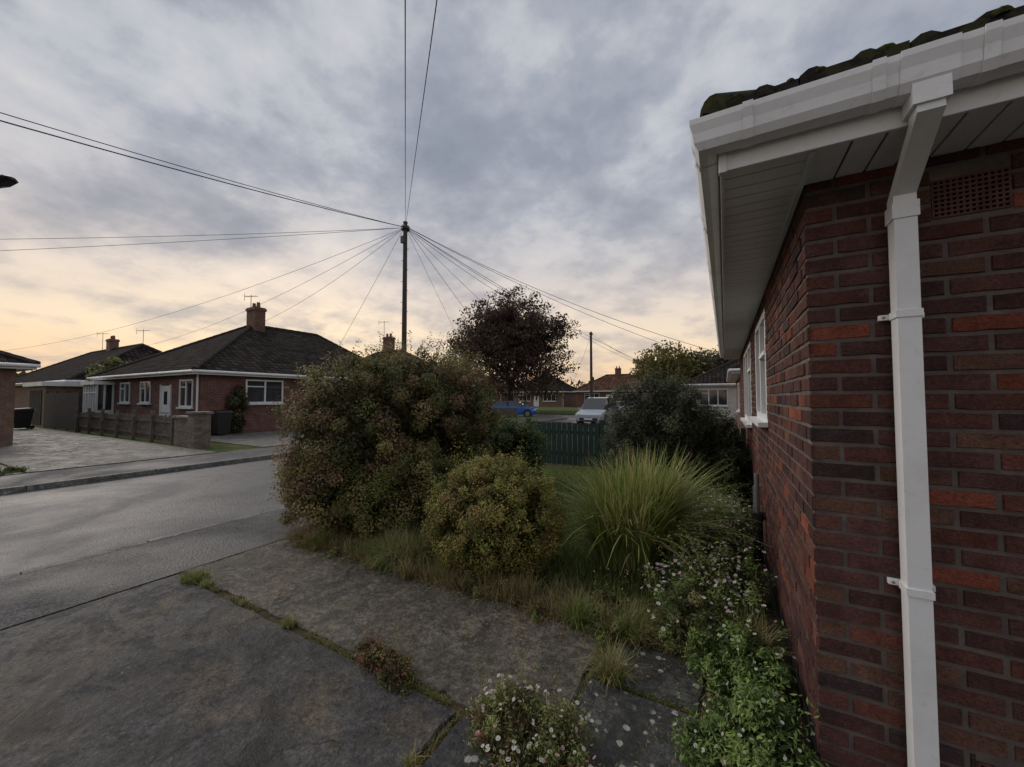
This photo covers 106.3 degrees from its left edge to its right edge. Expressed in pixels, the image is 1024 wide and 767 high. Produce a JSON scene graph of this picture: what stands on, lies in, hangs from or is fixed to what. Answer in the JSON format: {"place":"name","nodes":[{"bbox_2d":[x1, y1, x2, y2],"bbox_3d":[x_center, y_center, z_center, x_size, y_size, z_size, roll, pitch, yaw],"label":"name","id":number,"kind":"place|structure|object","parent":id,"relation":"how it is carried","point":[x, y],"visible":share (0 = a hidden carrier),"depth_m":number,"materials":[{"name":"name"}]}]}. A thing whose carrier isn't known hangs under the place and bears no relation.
{"place":"outdoors","nodes":[
{"label":"outdoors","id":0,"kind":"place"},
{"bbox_2d":[0,465,22,475],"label":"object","id":1,"kind":"structure","parent":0,"point":[9,473],"depth_m":8.10,"materials":[{"name":"concrete"}]},
{"bbox_2d":[0,427,337,472],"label":"opposite driveway","id":2,"kind":"structure","parent":0,"point":[35,449],"depth_m":12.00,"materials":[{"name":"concrete"}]},
{"bbox_2d":[13,408,36,428],"bbox_3d":[-24.847,1.776,19.487,0.597,1.066,0.822,-1,-2,23],"label":"wheelie bin","id":3,"kind":"object","parent":2,"relation":"on","point":[23,417],"visible":0.91,"depth_m":19.37,"materials":[{"name":"black plastic"}]},
{"bbox_2d":[210,410,233,434],"bbox_3d":[-12.370,1.656,16.296,0.822,1.066,0.597,-1,-2,29],"label":"wheelie bin","id":4,"kind":"object","parent":2,"relation":"on","point":[221,420],"visible":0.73,"depth_m":16.10,"materials":[{"name":"black plastic"}]},
{"bbox_2d":[0,574,455,766],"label":"driveway","id":5,"kind":"structure","parent":0,"point":[199,658],"depth_m":2.06,"materials":[{"name":"concrete"}]},
{"bbox_2d":[0,406,580,473],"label":"opposite gardens","id":6,"kind":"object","parent":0,"point":[225,447],"visible":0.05,"depth_m":16.40,"materials":[{"name":"green plant"}]},
{"bbox_2d":[0,465,28,475],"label":"verge plants","id":7,"kind":"object","parent":6,"relation":"on","point":[11,469],"visible":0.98,"depth_m":8.23,"materials":[{"name":"green plant"}]},
{"bbox_2d":[0,350,40,445],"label":"bungalow","id":8,"kind":"object","parent":6,"relation":"on","point":[11,364],"visible":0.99,"depth_m":12.80,"materials":[{"name":"brown brick"}]},
{"bbox_2d":[22,381,82,424],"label":"garage","id":9,"kind":"structure","parent":6,"relation":"on","point":[37,391],"depth_m":22.98,"materials":[{"name":"white paint"}]},
{"bbox_2d":[29,390,41,424],"bbox_3d":[-28.877,1.449,23.257,2.500,2.050,0.048,-1,-2,29],"label":"garage door","id":10,"kind":"structure","parent":9,"relation":"in","point":[35,401],"depth_m":23.07,"materials":[{"name":"grey metal"}]},
{"bbox_2d":[43,391,81,431],"bbox_3d":[-22.994,1.362,19.608,5.730,1.950,0.130,-1,-2,29],"label":"timber fence","id":11,"kind":"object","parent":6,"relation":"on","point":[59,410],"visible":0.96,"depth_m":19.40,"materials":[{"name":"brown wood"}]},
{"bbox_2d":[14,329,161,408],"bbox_3d":[-35.055,-0.934,33.764,21.000,7.800,9.968,-1,-2,29],"label":"bungalow","id":12,"kind":"object","parent":6,"relation":"on","point":[72,369],"visible":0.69,"depth_m":30.72,"materials":[{"name":"brown brick"}]},
{"bbox_2d":[82,356,131,406],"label":"garden shrub","id":13,"kind":"object","parent":6,"relation":"on","point":[111,360],"visible":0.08,"depth_m":23.59,"materials":[{"name":"green plant"}]},
{"bbox_2d":[74,408,175,444],"bbox_3d":[-15.951,1.615,15.567,10.245,1.140,0.150,-1,-2,29],"label":"timber garden fence","id":14,"kind":"object","parent":6,"relation":"on","point":[152,427],"visible":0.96,"depth_m":15.17,"materials":[{"name":"brown wood"}]},
{"bbox_2d":[172,411,213,448],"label":"stone garden pillar","id":15,"kind":"structure","parent":6,"relation":"on","point":[192,430],"depth_m":12.32,"materials":[{"name":"beige stone"}]},
{"bbox_2d":[80,293,393,434],"bbox_3d":[-15.502,-1.471,23.465,12.600,8.100,12.090,-1,-2,29],"label":"hip roof bungalow","id":16,"kind":"object","parent":6,"relation":"on","point":[256,357],"visible":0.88,"depth_m":18.99,"materials":[{"name":"red brick"}]},
{"bbox_2d":[80,381,115,414],"bbox_3d":[-22.438,1.169,20.753,2.200,2.520,0.797,-1,-2,29],"label":"bay window","id":17,"kind":"structure","parent":16,"relation":"in","point":[97,395],"depth_m":20.41,"materials":[{"name":"white paint"}]},
{"bbox_2d":[159,385,171,416],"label":"doors","id":18,"kind":"structure","parent":16,"relation":"in","point":[165,399],"depth_m":17.51,"materials":[{"name":"white paint"}]},
{"bbox_2d":[117,379,352,408],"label":"windows","id":19,"kind":"structure","parent":16,"relation":"in","point":[260,392],"depth_m":18.21,"materials":[{"name":"white paint"}]},
{"bbox_2d":[222,384,252,433],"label":"climbing plant","id":20,"kind":"object","parent":6,"relation":"on","point":[238,404],"visible":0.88,"depth_m":16.96,"materials":[{"name":"green plant"}]},
{"bbox_2d":[364,321,472,390],"bbox_3d":[-10.553,-1.339,33.633,12.000,8.600,8.471,-1,-2,29],"label":"bungalow","id":21,"kind":"object","parent":6,"relation":"on","point":[388,338],"visible":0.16,"depth_m":33.29,"materials":[{"name":"red brick"}]},
{"bbox_2d":[480,374,507,403],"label":"bungalow","id":22,"kind":"object","parent":6,"relation":"on","point":[502,398],"visible":0.08,"depth_m":77.33,"materials":[{"name":"red brick"}]},
{"bbox_2d":[488,408,516,417],"bbox_3d":[-0.846,2.386,31.312,2.895,0.780,0.070,-1,-2,29],"label":"timber fence","id":23,"kind":"object","parent":6,"relation":"on","point":[508,411],"visible":0.52,"depth_m":31.00,"materials":[{"name":"wood"}]},
{"bbox_2d":[442,286,581,403],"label":"copper beech tree","id":24,"kind":"object","parent":6,"relation":"on","point":[516,352],"visible":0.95,"depth_m":42.28,"materials":[{"name":"brown plant"}]},
{"bbox_2d":[507,372,576,406],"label":"bungalow","id":25,"kind":"object","parent":6,"relation":"on","point":[569,399],"visible":0.27,"depth_m":70.32,"materials":[{"name":"brown brick"}]},
{"bbox_2d":[519,394,555,401],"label":"windows","id":26,"kind":"structure","parent":25,"relation":"in","point":[544,399],"depth_m":69.67,"materials":[{"name":"white paint"}]},
{"bbox_2d":[572,366,656,406],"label":"bungalow","id":27,"kind":"object","parent":6,"relation":"on","point":[602,387],"visible":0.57,"depth_m":64.06,"materials":[{"name":"red brick"}]},
{"bbox_2d":[585,393,636,399],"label":"windows","id":28,"kind":"structure","parent":27,"relation":"in","point":[587,395],"depth_m":63.22,"materials":[{"name":"white paint"}]},
{"bbox_2d":[629,340,701,396],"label":"garden tree","id":29,"kind":"object","parent":6,"relation":"on","point":[685,366],"visible":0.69,"depth_m":65.16,"materials":[{"name":"green plant"}]},
{"bbox_2d":[0,435,588,630],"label":"footway","id":30,"kind":"structure","parent":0,"point":[30,596],"depth_m":3.68,"materials":[{"name":"concrete"}]},
{"bbox_2d":[0,409,659,575],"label":"road","id":31,"kind":"structure","parent":0,"point":[41,527],"depth_m":5.91,"materials":[{"name":"grey asphalt"}]},
{"bbox_2d":[492,401,537,416],"bbox_3d":[0.151,2.287,34.716,4.300,1.465,2.160,0,-2,9],"label":"parked blue car","id":32,"kind":"object","parent":31,"relation":"on","point":[525,410],"visible":0.52,"depth_m":33.86,"materials":[{"name":"blue paint"}]},
{"bbox_2d":[575,397,618,424],"bbox_3d":[5.595,1.773,24.896,2.160,1.755,4.300,-1,-2,29],"label":"parked silver car","id":33,"kind":"object","parent":31,"relation":"on","point":[592,409],"visible":0.79,"depth_m":23.79,"materials":[{"name":"grey paint"}]},
{"bbox_2d":[0,406,660,487],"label":"footway","id":34,"kind":"structure","parent":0,"point":[25,479],"depth_m":8.84,"materials":[{"name":"concrete"}]},
{"bbox_2d":[0,174,18,188],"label":"street lamp","id":35,"kind":"object","parent":34,"relation":"on","point":[6,181],"visible":1,"depth_m":6.41,"materials":[{"name":"grey metal"}]},
{"bbox_2d":[0,0,728,408],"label":"telegraph pole","id":36,"kind":"object","parent":34,"relation":"on","point":[404,286],"visible":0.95,"depth_m":16.24,"materials":[{"name":"brown wood"}]},
{"bbox_2d":[570,332,679,396],"bbox_3d":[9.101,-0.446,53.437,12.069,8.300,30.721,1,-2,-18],"label":"telegraph pole","id":37,"kind":"object","parent":34,"relation":"on","point":[591,374],"visible":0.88,"depth_m":38.16,"materials":[{"name":"brown wood"}]},
{"bbox_2d":[185,539,601,739],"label":"garden path","id":38,"kind":"structure","parent":0,"point":[330,617],"depth_m":2.74,"materials":[{"name":"concrete"}]},
{"bbox_2d":[0,540,732,765],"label":"fallen leaves","id":39,"kind":"object","parent":38,"relation":"on","point":[672,761],"visible":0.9,"depth_m":2.68,"materials":[{"name":"brown plant"}]},
{"bbox_2d":[362,555,384,569],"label":"grass tuft","id":40,"kind":"object","parent":38,"relation":"on","point":[368,565],"visible":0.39,"depth_m":3.61,"materials":[{"name":"green plant"}]},
{"bbox_2d":[1,412,815,766],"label":"garden ground","id":41,"kind":"structure","parent":0,"point":[769,612],"depth_m":2.54,"materials":[{"name":"soil"}]},
{"bbox_2d":[176,563,213,584],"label":"grass tuft","id":42,"kind":"object","parent":41,"relation":"on","point":[189,576],"visible":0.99,"depth_m":3.37,"materials":[{"name":"green plant"}]},
{"bbox_2d":[194,577,220,587],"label":"grass tuft","id":43,"kind":"object","parent":41,"relation":"on","point":[202,584],"visible":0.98,"depth_m":3.27,"materials":[{"name":"green plant"}]},
{"bbox_2d":[274,611,304,628],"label":"grass tuft","id":44,"kind":"object","parent":41,"relation":"on","point":[288,623],"visible":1,"depth_m":2.70,"materials":[{"name":"green plant"}]},
{"bbox_2d":[282,523,337,548],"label":"grass tuft","id":45,"kind":"object","parent":41,"relation":"on","point":[305,539],"visible":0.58,"depth_m":4.11,"materials":[{"name":"green plant"}]},
{"bbox_2d":[182,574,452,705],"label":"weeds","id":46,"kind":"object","parent":41,"relation":"on","point":[439,698],"visible":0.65,"depth_m":2.44,"materials":[{"name":"green plant"}]},
{"bbox_2d":[300,527,337,551],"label":"grass tuft","id":47,"kind":"object","parent":41,"relation":"on","point":[315,543],"visible":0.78,"depth_m":4.05,"materials":[{"name":"green plant"}]},
{"bbox_2d":[307,528,343,545],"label":"grass tuft","id":48,"kind":"object","parent":41,"relation":"on","point":[329,535],"visible":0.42,"depth_m":4.15,"materials":[{"name":"green plant"}]},
{"bbox_2d":[347,533,380,560],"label":"grass tuft","id":49,"kind":"object","parent":41,"relation":"on","point":[368,548],"visible":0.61,"depth_m":3.81,"materials":[{"name":"green plant"}]},
{"bbox_2d":[357,539,401,572],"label":"grass tuft","id":50,"kind":"object","parent":41,"relation":"on","point":[380,568],"visible":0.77,"depth_m":3.56,"materials":[{"name":"green plant"}]},
{"bbox_2d":[262,330,504,536],"bbox_3d":[-1.587,0.507,5.652,2.448,2.605,3.655,-1,-2,29],"label":"hedge shrub","id":51,"kind":"object","parent":41,"relation":"on","point":[441,405],"visible":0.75,"depth_m":4.68,"materials":[{"name":"green plant"}]},
{"bbox_2d":[352,599,438,700],"bbox_3d":[-0.742,1.496,2.288,0.776,0.408,0.345,-2,-3,44],"label":"wild plant","id":52,"kind":"object","parent":41,"relation":"on","point":[377,649],"visible":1,"depth_m":2.23,"materials":[{"name":"green plant"}]},
{"bbox_2d":[358,519,441,573],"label":"grass clump","id":53,"kind":"object","parent":41,"relation":"on","point":[410,545],"visible":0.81,"depth_m":3.65,"materials":[{"name":"green plant"}]},
{"bbox_2d":[384,554,430,580],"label":"grass tuft","id":54,"kind":"object","parent":41,"relation":"on","point":[407,571],"visible":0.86,"depth_m":3.39,"materials":[{"name":"green plant"}]},
{"bbox_2d":[398,740,426,766],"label":"grass tuft","id":55,"kind":"object","parent":41,"relation":"on","point":[411,761],"visible":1,"depth_m":1.67,"materials":[{"name":"green plant"}]},
{"bbox_2d":[415,556,454,582],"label":"grass tuft","id":56,"kind":"object","parent":41,"relation":"on","point":[433,575],"visible":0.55,"depth_m":3.38,"materials":[{"name":"green plant"}]},
{"bbox_2d":[427,326,494,450],"bbox_3d":[-1.224,0.468,7.173,1.425,3.004,2.043,1,-3,-35],"label":"young tree","id":57,"kind":"object","parent":41,"relation":"on","point":[463,359],"visible":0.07,"depth_m":6.94,"materials":[{"name":"green plant"}]},
{"bbox_2d":[292,508,686,645],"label":"bed edge weeds","id":58,"kind":"object","parent":41,"relation":"on","point":[470,583],"visible":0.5,"depth_m":2.91,"materials":[{"name":"green plant"}]},
{"bbox_2d":[469,567,510,593],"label":"grass tuft","id":59,"kind":"object","parent":41,"relation":"on","point":[495,577],"visible":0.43,"depth_m":3.20,"materials":[{"name":"green plant"}]},
{"bbox_2d":[280,522,723,675],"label":"dry grass","id":60,"kind":"structure","parent":41,"relation":"on","point":[450,576],"depth_m":3.05,"materials":[{"name":"green plant"}]},
{"bbox_2d":[486,568,532,604],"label":"grass tuft","id":61,"kind":"object","parent":41,"relation":"on","point":[507,599],"visible":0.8,"depth_m":3.04,"materials":[{"name":"green plant"}]},
{"bbox_2d":[496,569,552,607],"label":"grass tuft","id":62,"kind":"object","parent":41,"relation":"on","point":[523,592],"visible":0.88,"depth_m":3.02,"materials":[{"name":"green plant"}]},
{"bbox_2d":[520,595,546,615],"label":"grass tuft","id":63,"kind":"object","parent":41,"relation":"on","point":[531,608],"visible":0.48,"depth_m":2.85,"materials":[{"name":"green plant"}]},
{"bbox_2d":[422,640,720,766],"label":"paving slabs","id":64,"kind":"structure","parent":41,"relation":"on","point":[621,734],"depth_m":1.90,"materials":[{"name":"grey concrete"}]},
{"bbox_2d":[459,618,656,766],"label":"fleabane plant","id":65,"kind":"object","parent":64,"relation":"on","point":[507,704],"visible":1,"depth_m":1.72,"materials":[{"name":"green plant"}]},
{"bbox_2d":[413,643,703,766],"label":"joint weeds","id":66,"kind":"object","parent":64,"relation":"on","point":[578,696],"visible":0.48,"depth_m":2.01,"materials":[{"name":"green plant"}]},
{"bbox_2d":[571,631,643,692],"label":"grass tuft","id":67,"kind":"object","parent":64,"relation":"on","point":[609,668],"visible":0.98,"depth_m":2.18,"materials":[{"name":"green plant"}]},
{"bbox_2d":[667,570,828,766],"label":"fleabane plant","id":68,"kind":"object","parent":64,"relation":"on","point":[750,703],"visible":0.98,"depth_m":1.77,"materials":[{"name":"green plant"}]},
{"bbox_2d":[540,583,610,632],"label":"grass tuft","id":69,"kind":"object","parent":41,"relation":"on","point":[578,620],"visible":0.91,"depth_m":2.69,"materials":[{"name":"green plant"}]},
{"bbox_2d":[382,463,770,642],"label":"lawn","id":70,"kind":"structure","parent":41,"relation":"on","point":[588,563],"depth_m":3.56,"materials":[{"name":"green plant"}]},
{"bbox_2d":[330,437,461,543],"bbox_3d":[-1.228,1.143,4.247,1.533,1.221,1.119,0,-2,-8],"label":"shrub","id":71,"kind":"object","parent":70,"relation":"on","point":[402,495],"visible":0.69,"depth_m":4.06,"materials":[{"name":"green plant"}]},
{"bbox_2d":[418,433,571,581],"bbox_3d":[-0.182,1.124,3.725,1.538,1.230,1.358,-1,-2,29],"label":"rounded shrub","id":72,"kind":"object","parent":70,"relation":"on","point":[492,526],"visible":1,"depth_m":3.37,"materials":[{"name":"green plant"}]},
{"bbox_2d":[479,412,552,478],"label":"shrub","id":73,"kind":"object","parent":70,"relation":"on","point":[505,437],"visible":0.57,"depth_m":6.83,"materials":[{"name":"green plant"}]},
{"bbox_2d":[545,440,772,613],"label":"ornamental grass","id":74,"kind":"object","parent":70,"relation":"on","point":[630,511],"depth_m":3.54,"materials":[{"name":"green plant"}]},
{"bbox_2d":[598,359,723,490],"bbox_3d":[2.514,0.685,6.582,2.053,2.312,1.928,-1,-2,29],"label":"dark evergreen shrub","id":75,"kind":"object","parent":70,"relation":"on","point":[668,420],"visible":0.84,"depth_m":6.20,"materials":[{"name":"green plant"}]},
{"bbox_2d":[636,467,776,659],"bbox_3d":[2.437,1.439,4.653,1.223,0.720,5.512,-1,-2,29],"label":"fleabane plant","id":76,"kind":"object","parent":70,"relation":"on","point":[688,582],"visible":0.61,"depth_m":2.95,"materials":[{"name":"green plant"}]},
{"bbox_2d":[685,407,752,505],"bbox_3d":[3.466,1.115,6.356,1.203,1.467,2.134,-1,-2,29],"label":"dark hedge","id":77,"kind":"object","parent":70,"relation":"on","point":[735,454],"visible":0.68,"depth_m":5.80,"materials":[{"name":"green plant"}]},
{"bbox_2d":[588,618,624,641],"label":"grass tuft","id":78,"kind":"object","parent":41,"relation":"on","point":[610,637],"visible":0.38,"depth_m":2.58,"materials":[{"name":"green plant"}]},
{"bbox_2d":[593,603,647,642],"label":"grass tuft","id":79,"kind":"object","parent":41,"relation":"on","point":[626,637],"visible":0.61,"depth_m":2.55,"materials":[{"name":"green plant"}]},
{"bbox_2d":[526,418,745,472],"bbox_3d":[2.432,1.368,8.451,4.715,1.100,0.120,-1,-2,29],"label":"green picket fence","id":80,"kind":"object","parent":41,"relation":"on","point":[563,444],"visible":0.36,"depth_m":8.92,"materials":[{"name":"paint"}]},
{"bbox_2d":[606,593,678,643],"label":"grass tuft","id":81,"kind":"object","parent":41,"relation":"on","point":[636,621],"visible":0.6,"depth_m":2.58,"materials":[{"name":"green plant"}]},
{"bbox_2d":[668,346,715,379],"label":"garden tree","id":82,"kind":"object","parent":41,"relation":"on","point":[702,361],"visible":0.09,"depth_m":66.31,"materials":[{"name":"green plant"}]},
{"bbox_2d":[683,359,739,418],"bbox_3d":[21.018,-0.395,32.386,11.600,6.620,9.965,-1,-2,29],"label":"white bungalow","id":83,"kind":"object","parent":41,"relation":"on","point":[715,386],"visible":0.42,"depth_m":30.11,"materials":[{"name":"paint"}]},
{"bbox_2d":[699,389,728,406],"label":"windows","id":84,"kind":"structure","parent":83,"relation":"in","point":[712,395],"depth_m":30.00,"materials":[{"name":"white paint"}]},
{"bbox_2d":[708,345,732,369],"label":"garden tree","id":85,"kind":"object","parent":41,"relation":"on","point":[713,363],"visible":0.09,"depth_m":50.00,"materials":[{"name":"green plant"}]},
{"bbox_2d":[727,362,740,432],"bbox_3d":[15.293,-0.233,16.677,10.400,5.116,10.964,-1,-2,29],"label":"bungalow","id":86,"kind":"object","parent":41,"relation":"on","point":[733,373],"visible":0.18,"depth_m":17.36,"materials":[{"name":"red brick"}]},
{"bbox_2d":[736,382,740,412],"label":"windows","id":87,"kind":"structure","parent":86,"relation":"in","point":[739,410],"depth_m":17.22,"materials":[{"name":"white paint"}]},
{"bbox_2d":[699,602,796,669],"bbox_3d":[1.476,1.544,2.387,0.662,0.314,0.625,0,-2,7],"label":"grass tuft","id":88,"kind":"object","parent":41,"relation":"on","point":[762,635],"visible":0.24,"depth_m":2.38,"materials":[{"name":"green plant"}]},
{"bbox_2d":[751,473,766,562],"bbox_3d":[2.572,1.342,4.021,0.147,0.880,0.623,-1,-2,29],"label":"waste pipe","id":89,"kind":"object","parent":41,"relation":"on","point":[760,517],"visible":0.84,"depth_m":3.77,"materials":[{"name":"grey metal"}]},
{"bbox_2d":[740,185,822,764],"bbox_3d":[3.413,0.530,5.455,0.014,2.592,8.600,-1,-2,29],"label":"side brickwork","id":90,"kind":"object","parent":41,"relation":"on","point":[805,590],"visible":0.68,"depth_m":2.23,"materials":[{"name":"brick"}]},
{"bbox_2d":[740,308,767,427],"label":"side windows","id":91,"kind":"structure","parent":90,"relation":"attached to","point":[760,419],"depth_m":4.54,"materials":[{"name":"white plastic"}]},
{"bbox_2d":[749,495,818,766],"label":"plinth","id":92,"kind":"structure","parent":41,"relation":"on","point":[804,708],"depth_m":2.17,"materials":[{"name":"black concrete"}]},
{"bbox_2d":[740,138,1023,766],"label":"mortar bed","id":93,"kind":"object","parent":41,"relation":"on","point":[983,162],"visible":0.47,"depth_m":1.54,"materials":[{"name":"grey concrete"}]},
{"bbox_2d":[720,141,1003,331],"bbox_3d":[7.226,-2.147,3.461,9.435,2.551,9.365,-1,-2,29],"label":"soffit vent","id":94,"kind":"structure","parent":93,"relation":"on","point":[721,229],"depth_m":2.49,"materials":[{"name":"plastic"}]},
{"bbox_2d":[689,14,1023,357],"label":"gutter","id":95,"kind":"object","parent":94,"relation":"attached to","point":[994,50],"visible":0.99,"depth_m":1.37,"materials":[{"name":"white plastic"}]},
{"bbox_2d":[725,99,1023,359],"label":"soffit","id":96,"kind":"structure","parent":93,"relation":"on","point":[761,200],"depth_m":1.74,"materials":[{"name":"white plastic"}]},
{"bbox_2d":[718,72,1023,359],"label":"fascia","id":97,"kind":"structure","parent":96,"relation":"attached to","point":[1006,89],"depth_m":1.42,"materials":[{"name":"white plastic"}]},
{"bbox_2d":[803,138,1023,766],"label":"front brickwork","id":98,"kind":"object","parent":41,"relation":"on","point":[981,702],"visible":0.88,"depth_m":1.53,"materials":[{"name":"brick"}]},
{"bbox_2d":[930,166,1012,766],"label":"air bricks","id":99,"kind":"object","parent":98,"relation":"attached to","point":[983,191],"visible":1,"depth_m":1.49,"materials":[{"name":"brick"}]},
{"bbox_2d":[877,73,952,766],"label":"downpipe","id":100,"kind":"object","parent":41,"relation":"on","point":[924,106],"visible":0.99,"depth_m":1.47,"materials":[{"name":"white plastic"}]},
{"bbox_2d":[0,0,1023,387],"label":"sky","id":101,"kind":"structure","parent":0,"point":[554,155],"materials":[{"name":"grey"}]},
{"bbox_2d":[700,5,1023,116],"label":"roof tiles","id":102,"kind":"object","parent":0,"point":[715,102],"visible":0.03,"depth_m":1.37,"materials":[{"name":"black tile"}]},
{"label":"terrain","id":103,"kind":"structure","parent":0,"visible":0},
{"bbox_2d":[0,462,464,579],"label":"kerb","id":104,"kind":"structure","parent":103,"relation":"on","point":[110,550],"depth_m":4.26,"materials":[{"name":"concrete"}]},
{"bbox_2d":[0,418,566,494],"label":"kerb","id":105,"kind":"structure","parent":103,"relation":"on","point":[32,487],"depth_m":8.16,"materials":[{"name":"concrete"}]},
{"bbox_2d":[16,370,673,396],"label":"distant trees","id":106,"kind":"object","parent":103,"relation":"on","point":[571,384],"visible":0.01,"depth_m":129.32,"materials":[{"name":"green plant"}]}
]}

